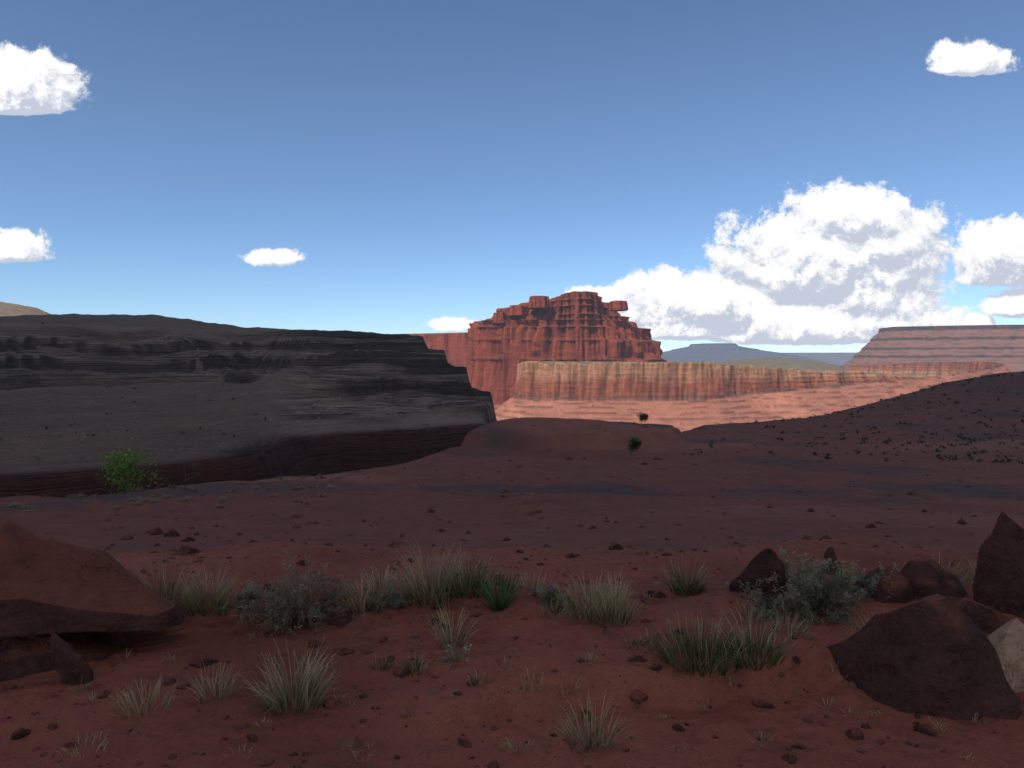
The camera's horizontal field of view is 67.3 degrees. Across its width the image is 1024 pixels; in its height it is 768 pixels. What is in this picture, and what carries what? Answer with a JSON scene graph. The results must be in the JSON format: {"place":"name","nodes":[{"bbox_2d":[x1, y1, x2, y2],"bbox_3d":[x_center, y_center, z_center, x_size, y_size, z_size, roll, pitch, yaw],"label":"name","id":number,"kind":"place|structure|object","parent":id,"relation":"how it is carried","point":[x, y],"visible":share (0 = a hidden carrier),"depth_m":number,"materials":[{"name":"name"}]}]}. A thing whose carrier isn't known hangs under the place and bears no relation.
{"place":"outdoors","nodes":[
{"label":"outdoors","id":0,"kind":"place"},
{"bbox_2d":[0,302,49,315],"bbox_3d":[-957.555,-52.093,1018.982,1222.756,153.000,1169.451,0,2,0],"label":"hill","id":1,"kind":"structure","parent":0,"point":[9,309],"depth_m":1056.73,"materials":[{"name":"beige stone"}]},
{"bbox_2d":[408,332,468,370],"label":"cliff","id":2,"kind":"structure","parent":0,"point":[454,346],"depth_m":1697.03,"materials":[{"name":"red stone"}]},
{"bbox_2d":[0,313,1023,767],"bbox_3d":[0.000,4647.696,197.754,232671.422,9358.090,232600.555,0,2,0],"label":"ground","id":3,"kind":"structure","parent":0,"point":[476,437],"depth_m":30.62,"materials":[{"name":"brown soil"}]},
{"bbox_2d":[0,632,120,681],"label":"rock base","id":4,"kind":"object","parent":3,"relation":"on","point":[23,656],"visible":0.52,"depth_m":3.91,"materials":[{"name":"brown stone"}]},
{"bbox_2d":[50,631,93,684],"bbox_3d":[-2.162,1.346,3.757,0.137,0.326,0.103,-23,14,-8],"label":"rock","id":5,"kind":"object","parent":3,"relation":"on","point":[73,667],"visible":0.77,"depth_m":3.73,"materials":[{"name":"brown stone"}]},
{"bbox_2d":[0,520,184,636],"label":"rock slab","id":6,"kind":"object","parent":3,"relation":"on","point":[47,587],"visible":1,"depth_m":4.09,"materials":[{"name":"brown stone"}]},
{"bbox_2d":[189,655,218,668],"bbox_3d":[-1.606,1.464,4.014,0.157,0.079,0.106,0,2,5],"label":"rock","id":7,"kind":"object","parent":3,"relation":"on","point":[198,661],"visible":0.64,"depth_m":4.00,"materials":[{"name":"brown stone"}]},
{"bbox_2d":[292,603,324,628],"bbox_3d":[-1.230,1.386,4.582,0.241,0.133,0.219,0,2,-10],"label":"rock shrub","id":8,"kind":"object","parent":3,"relation":"on","point":[306,624],"visible":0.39,"depth_m":4.53,"materials":[{"name":"brown stone"}]},
{"bbox_2d":[327,606,351,625],"bbox_3d":[-1.037,1.400,4.593,0.209,0.104,0.176,-1,2,-29],"label":"rock shrub","id":9,"kind":"object","parent":3,"relation":"on","point":[342,620],"visible":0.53,"depth_m":4.56,"materials":[{"name":"brown stone"}]},
{"bbox_2d":[9,473,985,762],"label":"grass tufts","id":10,"kind":"object","parent":3,"relation":"on","point":[451,585],"visible":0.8,"depth_m":4.19,"materials":[{"name":"green plant"}]},
{"bbox_2d":[0,322,1023,464],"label":"shrubs","id":11,"kind":"object","parent":3,"relation":"on","point":[864,439],"visible":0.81,"depth_m":124.19,"materials":[{"name":"green plant"}]},
{"bbox_2d":[5,421,1023,767],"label":"stones","id":12,"kind":"object","parent":3,"relation":"on","point":[355,741],"visible":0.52,"depth_m":4.32,"materials":[{"name":"brown stone"}]},
{"bbox_2d":[216,543,911,667],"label":"shrubs","id":13,"kind":"object","parent":3,"relation":"on","point":[806,589],"visible":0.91,"depth_m":4.54,"materials":[{"name":"green plant"}]},
{"bbox_2d":[729,548,786,597],"bbox_3d":[1.517,1.182,4.714,0.340,0.422,0.106,9,23,21],"label":"boulder","id":14,"kind":"object","parent":3,"relation":"on","point":[765,563],"visible":0.65,"depth_m":4.66,"materials":[{"name":"brown stone"}]},
{"bbox_2d":[824,547,842,574],"bbox_3d":[2.159,1.207,5.160,0.135,0.230,0.069,5,-11,-30],"label":"rock slab","id":15,"kind":"object","parent":3,"relation":"on","point":[830,553],"visible":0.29,"depth_m":5.14,"materials":[{"name":"brown stone"}]},
{"bbox_2d":[854,565,913,602],"bbox_3d":[2.276,1.241,4.806,0.388,0.202,0.318,2,3,40],"label":"rock","id":16,"kind":"object","parent":3,"relation":"on","point":[902,591],"visible":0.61,"depth_m":4.70,"materials":[{"name":"brown stone"}]},
{"bbox_2d":[826,594,1021,720],"bbox_3d":[1.980,1.305,3.861,0.626,0.548,1.001,-1,2,-32],"label":"rock","id":17,"kind":"object","parent":3,"relation":"on","point":[935,655],"visible":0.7,"depth_m":3.61,"materials":[{"name":"brown stone"}]},
{"bbox_2d":[900,558,967,599],"bbox_3d":[2.675,1.251,4.879,0.462,0.264,0.393,-1,2,-15],"label":"rock","id":18,"kind":"object","parent":3,"relation":"on","point":[926,577],"visible":0.51,"depth_m":4.83,"materials":[{"name":"brown stone"}]},
{"bbox_2d":[946,596,1010,633],"bbox_3d":[2.603,1.309,4.349,0.459,0.185,0.494,1,-4,20],"label":"rock","id":19,"kind":"object","parent":3,"relation":"on","point":[985,619],"visible":0.22,"depth_m":4.26,"materials":[{"name":"brown stone"}]},
{"bbox_2d":[973,511,1023,618],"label":"edge rock","id":20,"kind":"object","parent":3,"relation":"on","point":[998,583],"visible":0.81,"depth_m":4.60,"materials":[{"name":"brown stone"}]},
{"bbox_2d":[987,618,1023,692],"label":"tan rock","id":21,"kind":"object","parent":3,"relation":"on","point":[1006,640],"visible":0.32,"depth_m":3.82,"materials":[{"name":"beige stone"}]},
{"bbox_2d":[0,0,1023,352],"label":"sky","id":22,"kind":"structure","parent":0,"point":[781,176],"materials":[{"name":"blue"}]},
{"bbox_2d":[467,291,667,409],"bbox_3d":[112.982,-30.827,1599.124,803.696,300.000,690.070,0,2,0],"label":"butte","id":23,"kind":"object","parent":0,"point":[579,326],"visible":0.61,"depth_m":1473.88,"materials":[{"name":"red stone"}]},
{"bbox_2d":[492,312,506,322],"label":"rock block","id":24,"kind":"structure","parent":23,"relation":"on","point":[499,317],"depth_m":1477.81,"materials":[{"name":"red stone"}]},
{"bbox_2d":[508,305,525,315],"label":"rock block","id":25,"kind":"structure","parent":23,"relation":"on","point":[517,309],"depth_m":1471.74,"materials":[{"name":"red stone"}]},
{"bbox_2d":[528,296,549,308],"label":"rock block","id":26,"kind":"structure","parent":23,"relation":"on","point":[538,302],"depth_m":1463.24,"materials":[{"name":"red stone"}]},
{"bbox_2d":[608,300,627,310],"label":"rock block","id":27,"kind":"structure","parent":23,"relation":"on","point":[617,305],"depth_m":1466.42,"materials":[{"name":"red stone"}]},
{"bbox_2d":[661,343,839,365],"bbox_3d":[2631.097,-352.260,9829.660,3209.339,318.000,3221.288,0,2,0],"label":"mountain","id":28,"kind":"structure","parent":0,"point":[716,353],"depth_m":9012.16,"materials":[{"name":"blue stone"}]},
{"bbox_2d":[495,361,1011,431],"bbox_3d":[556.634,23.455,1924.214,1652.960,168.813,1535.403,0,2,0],"label":"cliff","id":29,"kind":"structure","parent":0,"point":[682,396],"depth_m":1375.43,"materials":[{"name":"orange stone"}]},
{"bbox_2d":[717,358,846,369],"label":"hill","id":30,"kind":"structure","parent":0,"point":[786,363],"depth_m":1601.68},
{"bbox_2d":[787,352,857,365],"bbox_3d":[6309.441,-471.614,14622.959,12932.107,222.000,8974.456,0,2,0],"label":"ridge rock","id":31,"kind":"object","parent":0,"point":[840,359],"visible":0.09,"depth_m":11563.92,"materials":[{"name":"stone"}]},
{"bbox_2d":[842,325,1023,371],"bbox_3d":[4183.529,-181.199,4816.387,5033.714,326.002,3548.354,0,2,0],"label":"mesa","id":32,"kind":"structure","parent":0,"point":[1003,344],"depth_m":4195.00,"materials":[{"name":"red stone"}]}
]}

